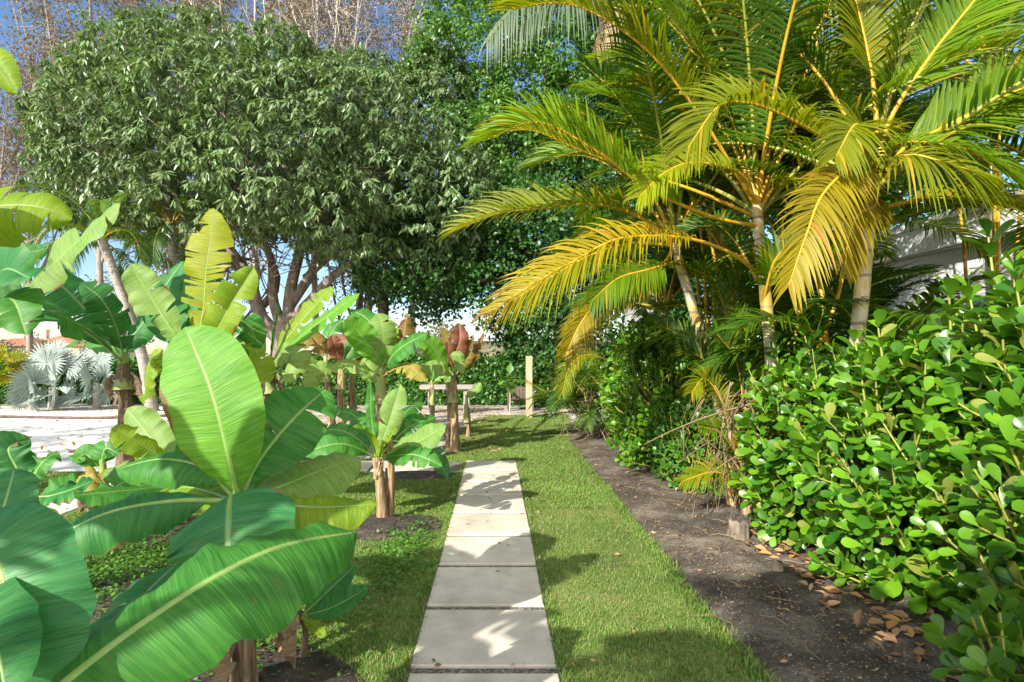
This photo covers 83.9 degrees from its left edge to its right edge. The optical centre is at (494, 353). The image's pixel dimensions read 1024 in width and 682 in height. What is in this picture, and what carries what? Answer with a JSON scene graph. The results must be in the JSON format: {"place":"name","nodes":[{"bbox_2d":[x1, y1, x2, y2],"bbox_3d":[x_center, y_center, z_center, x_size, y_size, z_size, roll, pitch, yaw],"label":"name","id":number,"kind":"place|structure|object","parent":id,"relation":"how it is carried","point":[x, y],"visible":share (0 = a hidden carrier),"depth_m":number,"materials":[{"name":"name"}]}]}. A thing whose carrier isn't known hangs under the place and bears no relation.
{"place":"outdoors","nodes":[
{"label":"outdoors","id":0,"kind":"place"},
{"bbox_2d":[39,472,84,494],"bbox_3d":[-6.125,1.504,6.400,2.750,0.001,1.600,0,0,0],"label":"lawn strip","id":1,"kind":"object","parent":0,"point":[54,477],"depth_m":7.02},
{"bbox_2d":[0,203,119,334],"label":"banana plant","id":2,"kind":"object","parent":1,"relation":"on","point":[21,307],"visible":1,"depth_m":5.92,"materials":[{"name":"green plant"}]},
{"bbox_2d":[0,406,169,470],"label":"driveway","id":3,"kind":"structure","parent":0,"point":[47,439],"depth_m":11.40,"materials":[{"name":"white concrete"}]},
{"bbox_2d":[0,344,31,408],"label":"shrub","id":4,"kind":"object","parent":3,"relation":"on","point":[8,360],"visible":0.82,"depth_m":15.63,"materials":[{"name":"yellow plant"}]},
{"bbox_2d":[60,347,114,407],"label":"fan palm","id":5,"kind":"object","parent":3,"relation":"on","point":[102,369],"visible":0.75,"depth_m":15.47,"materials":[{"name":"grey plant"}]},
{"bbox_2d":[41,403,606,458],"bbox_3d":[-5.000,1.512,12.550,18.000,0.001,9.900,0,0,0],"label":"sand patch","id":6,"kind":"object","parent":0,"point":[514,410],"depth_m":14.87,"materials":[{"name":"sand"}]},
{"bbox_2d":[3,377,46,410],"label":"fan palm","id":7,"kind":"object","parent":6,"relation":"on","point":[31,406],"visible":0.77,"depth_m":14.93,"materials":[{"name":"grey plant"}]},
{"bbox_2d":[5,338,88,410],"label":"fan palm","id":8,"kind":"object","parent":6,"relation":"on","point":[56,357],"visible":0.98,"depth_m":15.30,"materials":[{"name":"grey plant"}]},
{"bbox_2d":[0,414,165,418],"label":"low curb wall","id":9,"kind":"structure","parent":6,"relation":"on","point":[63,417],"depth_m":13.05,"materials":[{"name":"white concrete"}]},
{"bbox_2d":[9,183,174,410],"bbox_3d":[-9.985,-1.193,14.066,3.415,5.643,3.232,0,0,35],"label":"coconut palm","id":10,"kind":"object","parent":6,"relation":"on","point":[141,353],"visible":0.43,"depth_m":14.19,"materials":[{"name":"green plant"}]},
{"bbox_2d":[86,192,228,281],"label":"coconut palm","id":11,"kind":"object","parent":6,"relation":"on","point":[172,255],"visible":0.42,"depth_m":14.56,"materials":[{"name":"green plant"}]},
{"bbox_2d":[35,404,508,454],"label":"leaf litter","id":12,"kind":"object","parent":6,"relation":"on","point":[74,443],"visible":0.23,"depth_m":10.98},
{"bbox_2d":[233,287,359,430],"bbox_3d":[-3.503,0.267,8.546,3.123,2.584,1.157,0,0,25],"label":"banana plant","id":13,"kind":"object","parent":6,"relation":"on","point":[289,344],"visible":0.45,"depth_m":8.41,"materials":[{"name":"green plant"}]},
{"bbox_2d":[282,319,360,427],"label":"banana plant","id":14,"kind":"object","parent":6,"relation":"on","point":[318,339],"visible":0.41,"depth_m":10.86,"materials":[{"name":"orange plant"}]},
{"bbox_2d":[303,335,378,432],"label":"banana plant","id":15,"kind":"object","parent":6,"relation":"on","point":[338,352],"visible":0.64,"depth_m":10.09,"materials":[{"name":"green plant"}]},
{"bbox_2d":[326,308,427,460],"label":"banana plant","id":16,"kind":"object","parent":6,"relation":"on","point":[371,336],"visible":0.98,"depth_m":7.85,"materials":[{"name":"green plant"}]},
{"bbox_2d":[411,368,450,422],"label":"banana plant","id":17,"kind":"object","parent":6,"relation":"on","point":[431,404],"visible":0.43,"depth_m":11.18,"materials":[{"name":"green plant"}]},
{"bbox_2d":[419,384,474,412],"bbox_3d":[-1.195,1.160,14.600,1.430,0.720,0.440,0,0,0],"label":"timber bench","id":18,"kind":"object","parent":6,"relation":"on","point":[465,387],"visible":0.5,"depth_m":14.38,"materials":[{"name":"brown wood"}]},
{"bbox_2d":[418,323,483,452],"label":"banana plant","id":19,"kind":"object","parent":6,"relation":"on","point":[460,357],"visible":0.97,"depth_m":8.62,"materials":[{"name":"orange plant"}]},
{"bbox_2d":[462,382,481,436],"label":"banana plant","id":20,"kind":"object","parent":6,"relation":"on","point":[475,389],"visible":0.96,"depth_m":10.28,"materials":[{"name":"green plant"}]},
{"bbox_2d":[506,386,534,410],"bbox_3d":[0.674,1.208,15.315,0.760,0.625,0.910,0,0,0],"label":"garden chair","id":21,"kind":"object","parent":6,"relation":"on","point":[522,394],"visible":0.56,"depth_m":15.54,"materials":[{"name":"brown wood"}]},
{"bbox_2d":[0,354,752,471],"bbox_3d":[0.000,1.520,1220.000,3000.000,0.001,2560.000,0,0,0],"label":"ground","id":22,"kind":"structure","parent":0,"point":[159,401],"depth_m":17.70,"materials":[{"name":"green plant"}]},
{"bbox_2d":[0,19,88,234],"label":"bare tree","id":23,"kind":"object","parent":22,"relation":"on","point":[10,164],"visible":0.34,"depth_m":23.57,"materials":[{"name":"brown plant"}]},
{"bbox_2d":[0,23,99,354],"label":"bare tree","id":24,"kind":"object","parent":22,"relation":"on","point":[29,342],"visible":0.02,"depth_m":26.89,"materials":[{"name":"brown plant"}]},
{"bbox_2d":[0,355,161,404],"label":"hedge","id":25,"kind":"object","parent":22,"relation":"on","point":[134,367],"visible":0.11,"depth_m":17.00,"materials":[{"name":"green plant"}]},
{"bbox_2d":[0,0,173,284],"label":"bare tree","id":26,"kind":"object","parent":22,"relation":"on","point":[46,15],"visible":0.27,"depth_m":24.06,"materials":[{"name":"brown plant"}]},
{"bbox_2d":[29,266,153,465],"bbox_3d":[-5.089,0.231,7.630,1.565,2.651,2.806,0,0,-27],"label":"banana plant","id":27,"kind":"object","parent":22,"relation":"on","point":[64,304],"visible":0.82,"depth_m":7.14,"materials":[{"name":"green plant"}]},
{"bbox_2d":[91,0,251,345],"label":"bare tree","id":28,"kind":"object","parent":22,"relation":"on","point":[227,2],"visible":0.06,"depth_m":26.19,"materials":[{"name":"brown plant"}]},
{"bbox_2d":[110,104,296,318],"bbox_3d":[-10.764,-3.569,21.576,7.518,10.369,7.943,0,0,0],"label":"bare tree","id":29,"kind":"object","parent":22,"relation":"on","point":[244,253],"visible":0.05,"depth_m":21.92,"materials":[{"name":"brown plant"}]},
{"bbox_2d":[166,0,337,285],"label":"bare tree","id":30,"kind":"object","parent":22,"relation":"on","point":[254,18],"visible":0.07,"depth_m":26.05,"materials":[{"name":"brown plant"}]},
{"bbox_2d":[8,0,504,389],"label":"mango tree","id":31,"kind":"object","parent":22,"relation":"on","point":[286,192],"visible":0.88,"depth_m":14.27,"materials":[{"name":"green plant"}]},
{"bbox_2d":[223,0,396,386],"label":"bare tree","id":32,"kind":"object","parent":22,"relation":"on","point":[295,8],"visible":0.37,"depth_m":23.09,"materials":[{"name":"brown plant"}]},
{"bbox_2d":[289,139,408,384],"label":"bare tree","id":33,"kind":"object","parent":22,"relation":"on","point":[359,305],"visible":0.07,"depth_m":21.79,"materials":[{"name":"brown plant"}]},
{"bbox_2d":[268,0,441,310],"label":"bare tree","id":34,"kind":"object","parent":22,"relation":"on","point":[348,21],"visible":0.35,"depth_m":24.48,"materials":[{"name":"brown plant"}]},
{"bbox_2d":[269,350,553,405],"bbox_3d":[-2.557,0.716,17.116,8.660,1.763,1.416,0,0,0],"label":"hedge","id":35,"kind":"object","parent":22,"relation":"on","point":[485,369],"visible":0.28,"depth_m":16.61,"materials":[{"name":"green plant"}]},
{"bbox_2d":[387,0,643,385],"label":"shade tree","id":36,"kind":"object","parent":22,"relation":"on","point":[496,86],"visible":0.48,"depth_m":19.03,"materials":[{"name":"green plant"}]},
{"bbox_2d":[336,126,733,409],"bbox_3d":[1.479,-2.416,16.831,12.630,9.200,5.315,0,0,0],"label":"shade tree","id":37,"kind":"object","parent":22,"relation":"on","point":[382,285],"visible":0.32,"depth_m":15.78,"materials":[{"name":"green plant"}]},
{"bbox_2d":[476,0,713,205],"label":"royal palm","id":38,"kind":"object","parent":22,"relation":"on","point":[532,17],"visible":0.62,"depth_m":15.43,"materials":[{"name":"green plant"}]},
{"bbox_2d":[386,0,813,374],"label":"shade tree","id":39,"kind":"object","parent":22,"relation":"on","point":[604,98],"visible":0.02,"depth_m":18.69,"materials":[{"name":"green plant"}]},
{"bbox_2d":[730,132,1023,287],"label":"shade tree","id":40,"kind":"object","parent":22,"relation":"on","point":[928,213],"visible":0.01,"depth_m":14.66,"materials":[{"name":"green plant"}]},
{"bbox_2d":[811,191,1023,339],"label":"white house","id":41,"kind":"structure","parent":22,"relation":"on","point":[915,244],"depth_m":9.04,"materials":[{"name":"paint"}]},
{"bbox_2d":[60,414,773,681],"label":"lawn","id":42,"kind":"structure","parent":0,"point":[585,572],"depth_m":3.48,"materials":[{"name":"plant"}]},
{"bbox_2d":[0,48,72,247],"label":"banana plant","id":43,"kind":"object","parent":42,"relation":"on","point":[33,211],"visible":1,"depth_m":3.61,"materials":[{"name":"green plant"}]},
{"bbox_2d":[0,431,92,513],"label":"banana plant","id":44,"kind":"object","parent":42,"relation":"on","point":[16,451],"visible":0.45,"depth_m":3.30,"materials":[{"name":"green plant"}]},
{"bbox_2d":[0,468,97,681],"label":"banana plant","id":45,"kind":"object","parent":42,"relation":"on","point":[48,600],"visible":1,"depth_m":1.38,"materials":[{"name":"green plant"}]},
{"bbox_2d":[41,440,131,512],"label":"banana plant","id":46,"kind":"object","parent":42,"relation":"on","point":[99,455],"visible":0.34,"depth_m":5.25,"materials":[{"name":"green plant"}]},
{"bbox_2d":[90,564,169,622],"bbox_3d":[-2.146,1.479,3.552,1.166,0.058,1.112,0,0,0],"label":"soil mound","id":47,"kind":"object","parent":42,"relation":"on","point":[126,584],"visible":0.08,"depth_m":3.58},
{"bbox_2d":[106,518,195,556],"bbox_3d":[-2.691,1.479,4.718,1.442,0.058,1.097,0,0,23],"label":"soil mound","id":48,"kind":"object","parent":42,"relation":"on","point":[156,537],"visible":0.12,"depth_m":4.47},
{"bbox_2d":[74,405,186,520],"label":"banana plant","id":49,"kind":"object","parent":48,"relation":"on","point":[142,431],"visible":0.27,"depth_m":4.70,"materials":[{"name":"green plant"}]},
{"bbox_2d":[50,521,357,681],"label":"banana plant","id":50,"kind":"object","parent":42,"relation":"on","point":[204,608],"visible":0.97,"depth_m":1.51,"materials":[{"name":"green plant"}]},
{"bbox_2d":[73,512,372,648],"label":"ground weeds","id":51,"kind":"object","parent":42,"relation":"on","point":[109,565],"visible":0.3,"depth_m":3.92,"materials":[{"name":"green plant"}]},
{"bbox_2d":[94,573,407,681],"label":"ground weeds","id":52,"kind":"object","parent":42,"relation":"on","point":[267,641],"visible":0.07,"depth_m":2.87,"materials":[{"name":"green plant"}]},
{"bbox_2d":[231,334,275,382],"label":"banana plant","id":53,"kind":"object","parent":42,"relation":"on","point":[265,368],"visible":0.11,"depth_m":7.48,"materials":[{"name":"green plant"}]},
{"bbox_2d":[188,641,365,681],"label":"soil mound","id":54,"kind":"object","parent":42,"relation":"on","point":[301,672],"visible":0.41,"depth_m":2.66,"materials":[{"name":"soil"}]},
{"bbox_2d":[69,325,376,681],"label":"banana plant","id":55,"kind":"object","parent":54,"relation":"on","point":[234,471],"visible":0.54,"depth_m":2.48,"materials":[{"name":"green plant"}]},
{"bbox_2d":[297,564,367,657],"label":"banana plant","id":56,"kind":"object","parent":54,"relation":"on","point":[339,596],"visible":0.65,"depth_m":2.74,"materials":[{"name":"green plant"}]},
{"bbox_2d":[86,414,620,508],"bbox_3d":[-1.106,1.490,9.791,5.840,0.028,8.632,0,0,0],"label":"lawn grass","id":57,"kind":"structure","parent":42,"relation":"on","point":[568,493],"depth_m":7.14,"materials":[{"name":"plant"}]},
{"bbox_2d":[336,497,447,672],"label":"ground weeds","id":58,"kind":"object","parent":42,"relation":"on","point":[389,562],"visible":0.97,"depth_m":4.02,"materials":[{"name":"green plant"}]},
{"bbox_2d":[351,514,443,540],"bbox_3d":[-0.983,1.474,4.939,1.139,0.068,0.829,0,0,0],"label":"soil mound","id":59,"kind":"object","parent":42,"relation":"on","point":[368,527],"visible":0.53,"depth_m":4.84,"materials":[{"name":"soil"}]},
{"bbox_2d":[306,382,449,517],"bbox_3d":[-1.052,0.902,5.207,1.266,1.312,1.206,0,0,0],"label":"banana plant","id":60,"kind":"object","parent":59,"relation":"on","point":[421,443],"visible":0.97,"depth_m":5.10,"materials":[{"name":"green plant"}]},
{"bbox_2d":[369,470,454,480],"bbox_3d":[-1.018,1.479,7.010,1.154,0.058,0.613,0,0,0],"label":"soil mound","id":61,"kind":"object","parent":42,"relation":"on","point":[411,475],"visible":0.68,"depth_m":6.89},
{"bbox_2d":[406,462,564,681],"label":"gravel strip","id":62,"kind":"object","parent":42,"relation":"on","point":[453,466],"visible":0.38,"depth_m":2.92,"materials":[{"name":"gravel"}]},
{"bbox_2d":[410,610,556,667],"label":"stepping slab","id":63,"kind":"structure","parent":62,"relation":"on","point":[479,638],"depth_m":2.93,"materials":[{"name":"concrete"}]},
{"bbox_2d":[407,674,559,681],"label":"stepping slab","id":64,"kind":"structure","parent":62,"relation":"on","point":[483,678],"depth_m":2.59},
{"bbox_2d":[427,567,543,606],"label":"stepping slab","id":65,"kind":"structure","parent":62,"relation":"on","point":[485,587],"depth_m":3.60,"materials":[{"name":"concrete"}]},
{"bbox_2d":[439,537,535,565],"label":"stepping slab","id":66,"kind":"structure","parent":62,"relation":"on","point":[479,551],"depth_m":4.23,"materials":[{"name":"concrete"}]},
{"bbox_2d":[447,514,530,535],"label":"stepping slab","id":67,"kind":"structure","parent":62,"relation":"on","point":[503,525],"depth_m":4.89,"materials":[{"name":"concrete"}]},
{"bbox_2d":[453,496,525,512],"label":"stepping slab","id":68,"kind":"structure","parent":62,"relation":"on","point":[485,504],"depth_m":5.57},
{"bbox_2d":[457,482,522,495],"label":"stepping slab","id":69,"kind":"structure","parent":62,"relation":"on","point":[479,488],"depth_m":6.19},
{"bbox_2d":[461,470,519,481],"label":"stepping slab","id":70,"kind":"structure","parent":62,"relation":"on","point":[487,476],"depth_m":6.84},
{"bbox_2d":[464,461,517,469],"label":"stepping slab","id":71,"kind":"structure","parent":62,"relation":"on","point":[493,465],"depth_m":7.52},
{"bbox_2d":[526,356,531,417],"bbox_3d":[0.796,0.828,13.337,0.145,1.545,0.145,0,0,0],"label":"wooden post","id":72,"kind":"object","parent":42,"relation":"on","point":[528,377],"visible":0.77,"depth_m":13.26,"materials":[{"name":"brown wood"}]},
{"bbox_2d":[569,420,1019,681],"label":"mulch bed","id":73,"kind":"object","parent":42,"relation":"on","point":[673,517],"visible":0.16,"depth_m":3.45,"materials":[{"name":"soil"}]},
{"bbox_2d":[509,349,645,443],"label":"dwarf palm","id":74,"kind":"object","parent":73,"relation":"on","point":[580,391],"visible":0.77,"depth_m":9.96,"materials":[{"name":"green plant"}]},
{"bbox_2d":[562,207,732,395],"bbox_3d":[2.731,-0.230,9.251,3.534,3.562,3.703,0,0,0],"label":"cane palm","id":75,"kind":"object","parent":73,"relation":"on","point":[671,285],"visible":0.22,"depth_m":8.76,"materials":[{"name":"green plant"}]},
{"bbox_2d":[437,0,864,488],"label":"cane palm","id":76,"kind":"object","parent":73,"relation":"on","point":[615,287],"visible":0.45,"depth_m":5.66,"materials":[{"name":"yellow plant"}]},
{"bbox_2d":[594,309,712,443],"bbox_3d":[2.615,0.427,8.989,2.075,2.288,1.909,0,0,0],"label":"clusia shrub","id":77,"kind":"object","parent":73,"relation":"on","point":[634,327],"visible":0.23,"depth_m":8.81,"materials":[{"name":"green plant"}]},
{"bbox_2d":[568,446,780,681],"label":"edge grass","id":78,"kind":"structure","parent":73,"relation":"on","point":[677,580],"depth_m":3.67,"materials":[{"name":"plant"}]},
{"bbox_2d":[601,324,754,468],"bbox_3d":[2.417,0.565,7.598,1.969,2.028,1.998,0,0,0],"label":"clusia shrub","id":79,"kind":"object","parent":73,"relation":"on","point":[651,361],"visible":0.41,"depth_m":7.29,"materials":[{"name":"green plant"}]},
{"bbox_2d":[644,394,743,495],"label":"clusia shrub","id":80,"kind":"object","parent":73,"relation":"on","point":[665,444],"visible":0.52,"depth_m":6.25,"materials":[{"name":"green plant"}]},
{"bbox_2d":[568,91,883,392],"bbox_3d":[3.309,-1.107,8.102,4.480,5.316,4.551,0,0,0],"label":"cane palm","id":81,"kind":"object","parent":73,"relation":"on","point":[606,105],"visible":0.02,"depth_m":8.36,"materials":[{"name":"green plant"}]},
{"bbox_2d":[642,270,817,520],"bbox_3d":[2.352,0.315,5.258,1.993,2.420,1.618,0,0,16],"label":"cane palm","id":82,"kind":"object","parent":73,"relation":"on","point":[726,390],"visible":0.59,"depth_m":5.43,"materials":[{"name":"green plant"}]},
{"bbox_2d":[725,517,749,540],"bbox_3d":[1.943,1.420,4.557,0.188,0.201,0.205,0,0,0],"label":"tree stump","id":83,"kind":"object","parent":73,"relation":"on","point":[741,530],"visible":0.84,"depth_m":4.50,"materials":[{"name":"brown wood"}]},
{"bbox_2d":[563,0,917,460],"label":"cane palm","id":84,"kind":"object","parent":73,"relation":"on","point":[596,54],"visible":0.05,"depth_m":7.10,"materials":[{"name":"green plant"}]},
{"bbox_2d":[458,0,1023,504],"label":"cane palm","id":85,"kind":"object","parent":73,"relation":"on","point":[758,196],"visible":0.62,"depth_m":4.96,"materials":[{"name":"yellow plant"}]},
{"bbox_2d":[581,447,932,681],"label":"bark chips","id":86,"kind":"object","parent":73,"relation":"on","point":[749,587],"visible":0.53,"depth_m":3.44,"materials":[{"name":"brown plant"}]},
{"bbox_2d":[607,246,950,425],"bbox_3d":[3.286,0.011,6.629,3.702,3.083,3.286,0,0,0],"label":"cane palm","id":87,"kind":"object","parent":73,"relation":"on","point":[784,304],"visible":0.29,"depth_m":6.27,"materials":[{"name":"green plant"}]},
{"bbox_2d":[607,448,954,681],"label":"twig debris","id":88,"kind":"object","parent":73,"relation":"on","point":[734,582],"visible":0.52,"depth_m":3.62,"materials":[{"name":"brown plant"}]},
{"bbox_2d":[576,433,992,681],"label":"leaf litter","id":89,"kind":"object","parent":73,"relation":"on","point":[931,610],"visible":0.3,"depth_m":3.27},
{"bbox_2d":[582,0,1023,350],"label":"cane palm","id":90,"kind":"object","parent":73,"relation":"on","point":[596,172],"visible":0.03,"depth_m":7.16,"materials":[{"name":"green plant"}]},
{"bbox_2d":[616,0,1023,464],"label":"cane palm","id":91,"kind":"object","parent":73,"relation":"on","point":[946,121],"visible":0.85,"depth_m":4.32,"materials":[{"name":"yellow plant"}]},
{"bbox_2d":[727,302,938,561],"bbox_3d":[2.720,0.560,4.492,1.706,2.037,1.664,0,0,0],"label":"clusia shrub","id":92,"kind":"object","parent":73,"relation":"on","point":[781,399],"visible":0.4,"depth_m":4.39,"materials":[{"name":"green plant"}]},
{"bbox_2d":[645,124,1023,416],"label":"cane palm","id":93,"kind":"object","parent":73,"relation":"on","point":[891,254],"visible":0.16,"depth_m":7.10,"materials":[{"name":"green plant"}]},
{"bbox_2d":[689,267,1012,382],"bbox_3d":[3.739,0.276,5.413,3.266,2.553,3.343,0,0,38],"label":"cane palm","id":94,"kind":"object","parent":73,"relation":"on","point":[910,319],"visible":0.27,"depth_m":5.13,"materials":[{"name":"green plant"}]},
{"bbox_2d":[733,529,987,681],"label":"leaf litter","id":95,"kind":"object","parent":73,"relation":"on","point":[918,651],"visible":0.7,"depth_m":3.14,"materials":[{"name":"plant"}]},
{"bbox_2d":[759,245,977,350],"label":"cane palm","id":96,"kind":"object","parent":73,"relation":"on","point":[883,291],"visible":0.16,"depth_m":8.11,"materials":[{"name":"green plant"}]},
{"bbox_2d":[734,0,1023,336],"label":"cane palm","id":97,"kind":"object","parent":73,"relation":"on","point":[894,208],"visible":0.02,"depth_m":7.68,"materials":[{"name":"green plant"}]},
{"bbox_2d":[782,303,1023,623],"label":"clusia shrub","id":98,"kind":"object","parent":73,"relation":"on","point":[910,373],"visible":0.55,"depth_m":3.41,"materials":[{"name":"green plant"}]},
{"bbox_2d":[782,4,1023,303],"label":"cane palm","id":99,"kind":"object","parent":73,"relation":"on","point":[1019,128],"visible":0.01,"depth_m":8.81,"materials":[{"name":"green plant"}]},
{"bbox_2d":[840,0,1023,326],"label":"cane palm","id":100,"kind":"object","parent":73,"relation":"on","point":[996,259],"visible":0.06,"depth_m":7.23,"materials":[{"name":"green plant"}]},
{"bbox_2d":[875,83,1023,259],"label":"cane palm","id":101,"kind":"object","parent":73,"relation":"on","point":[1013,146],"visible":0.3,"depth_m":5.70,"materials":[{"name":"green plant"}]},
{"bbox_2d":[883,219,1023,663],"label":"clusia shrub","id":102,"kind":"object","parent":73,"relation":"on","point":[1001,365],"visible":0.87,"depth_m":2.80,"materials":[{"name":"green plant"}]},
{"bbox_2d":[921,585,1023,681],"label":"clusia shrub","id":103,"kind":"object","parent":73,"relation":"on","point":[998,661],"visible":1,"depth_m":2.25,"materials":[{"name":"green plant"}]},
{"bbox_2d":[396,459,575,681],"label":"edge grass","id":104,"kind":"structure","parent":0,"point":[539,565],"depth_m":3.56,"materials":[{"name":"plant"}]},
{"bbox_2d":[0,0,1023,353],"label":"sky","id":105,"kind":"structure","parent":0,"point":[88,268],"materials":[{"name":"blue"}]},
{"bbox_2d":[300,339,757,384],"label":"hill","id":106,"kind":"structure","parent":0,"point":[485,349],"depth_m":38.42,"materials":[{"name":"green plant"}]},
{"bbox_2d":[341,0,477,354],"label":"bare tree","id":107,"kind":"object","parent":106,"relation":"on","point":[380,45],"visible":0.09,"depth_m":27.33,"materials":[{"name":"brown plant"}]},
{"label":"soil mound","id":108,"kind":"structure","parent":0,"visible":0},
{"bbox_2d":[121,208,266,403],"bbox_3d":[-3.386,-0.006,6.472,1.450,3.141,1.438,0,0,-15],"label":"banana plant","id":109,"kind":"object","parent":108,"relation":"on","point":[168,308],"visible":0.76,"depth_m":6.07,"materials":[{"name":"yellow plant"}]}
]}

